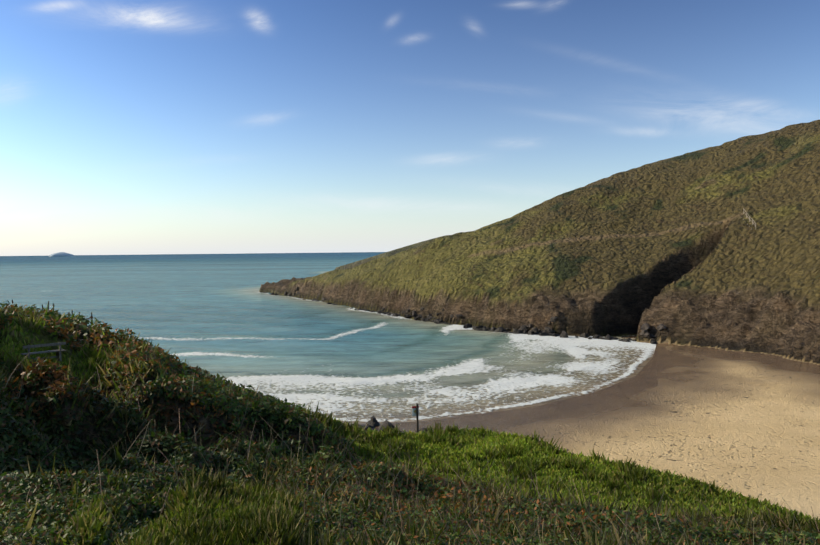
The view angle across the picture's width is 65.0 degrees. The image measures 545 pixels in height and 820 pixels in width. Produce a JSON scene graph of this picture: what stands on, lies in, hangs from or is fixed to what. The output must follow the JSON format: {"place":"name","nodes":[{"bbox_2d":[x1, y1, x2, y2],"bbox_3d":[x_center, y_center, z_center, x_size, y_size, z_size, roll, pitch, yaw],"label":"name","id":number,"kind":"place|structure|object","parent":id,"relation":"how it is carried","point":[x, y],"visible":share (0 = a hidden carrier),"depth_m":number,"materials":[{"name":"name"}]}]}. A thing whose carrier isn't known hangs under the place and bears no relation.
{"place":"outdoors","nodes":[
{"label":"outdoors","id":0,"kind":"place"},
{"bbox_2d":[0,252,655,423],"bbox_3d":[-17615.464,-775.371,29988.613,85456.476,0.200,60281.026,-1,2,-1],"label":"sea","id":1,"kind":"structure","parent":0,"point":[214,314],"depth_m":101.19,"materials":[{"name":"blue liquid"}]},
{"bbox_2d":[49,252,74,256],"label":"island","id":2,"kind":"structure","parent":1,"relation":"on","point":[60,254],"depth_m":7852.69,"materials":[{"name":"blue"}]},
{"bbox_2d":[0,120,819,544],"bbox_3d":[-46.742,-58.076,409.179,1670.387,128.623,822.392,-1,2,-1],"label":"terrain","id":3,"kind":"structure","parent":0,"point":[722,388],"depth_m":101.33,"materials":[{"name":"green plant"}]},
{"bbox_2d":[20,342,65,360],"bbox_3d":[-16.242,3.564,28.521,1.700,0.885,0.468,-2,3,-45],"label":"bench","id":4,"kind":"object","parent":3,"relation":"on","point":[58,353],"visible":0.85,"depth_m":28.53,"materials":[{"name":"grey wood"}]},
{"bbox_2d":[42,301,92,321],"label":"cliff fence","id":5,"kind":"object","parent":3,"relation":"on","point":[68,312],"visible":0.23,"depth_m":47.35,"materials":[{"name":"brown wood"}]},
{"bbox_2d":[0,299,365,429],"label":"scrub leaves","id":6,"kind":"object","parent":3,"relation":"on","point":[82,322],"visible":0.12,"depth_m":38.43,"materials":[{"name":"green plant"}]},
{"bbox_2d":[350,416,427,433],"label":"beach rocks","id":7,"kind":"object","parent":3,"relation":"on","point":[373,423],"visible":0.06,"depth_m":49.61,"materials":[{"name":"grey stone"}]},
{"bbox_2d":[0,303,788,509],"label":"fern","id":8,"kind":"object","parent":3,"relation":"on","point":[110,385],"depth_m":24.30,"materials":[{"name":"green plant"}]},
{"bbox_2d":[0,310,819,544],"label":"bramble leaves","id":9,"kind":"object","parent":3,"relation":"on","point":[236,394],"visible":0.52,"depth_m":15.26,"materials":[{"name":"green plant"}]},
{"bbox_2d":[0,304,819,533],"bbox_3d":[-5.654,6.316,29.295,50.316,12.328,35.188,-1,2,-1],"label":"grass","id":10,"kind":"structure","parent":3,"relation":"on","point":[515,456],"depth_m":30.79,"materials":[{"name":"green plant"}]},
{"bbox_2d":[0,351,819,544],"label":"grass","id":11,"kind":"structure","parent":3,"relation":"on","point":[215,510],"depth_m":7.88,"materials":[{"name":"green plant"}]},
{"bbox_2d":[0,391,819,544],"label":"plants","id":12,"kind":"object","parent":3,"relation":"on","point":[45,506],"visible":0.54,"depth_m":8.86,"materials":[{"name":"green plant"}]},
{"bbox_2d":[0,361,819,544],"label":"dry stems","id":13,"kind":"object","parent":3,"relation":"on","point":[625,524],"visible":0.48,"depth_m":12.11,"materials":[{"name":"plant"}]},
{"bbox_2d":[1,355,819,544],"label":"rough grass","id":14,"kind":"structure","parent":3,"relation":"on","point":[277,463],"depth_m":15.26,"materials":[{"name":"green plant"}]},
{"bbox_2d":[412,404,418,433],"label":"signpost","id":15,"kind":"object","parent":3,"relation":"on","point":[415,410],"visible":0.9,"depth_m":40.04,"materials":[{"name":"grey wood"}]},
{"bbox_2d":[260,286,666,343],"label":"shore boulders","id":16,"kind":"object","parent":3,"relation":"on","point":[548,331],"visible":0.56,"depth_m":108.73,"materials":[{"name":"stone"}]},
{"bbox_2d":[741,208,755,229],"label":"fence","id":17,"kind":"object","parent":3,"relation":"on","point":[749,219],"visible":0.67,"depth_m":110.72,"materials":[{"name":"grey wood"}]},
{"bbox_2d":[0,0,819,255],"label":"sky","id":18,"kind":"structure","parent":0,"point":[128,127],"materials":[{"name":"blue"}]}
]}

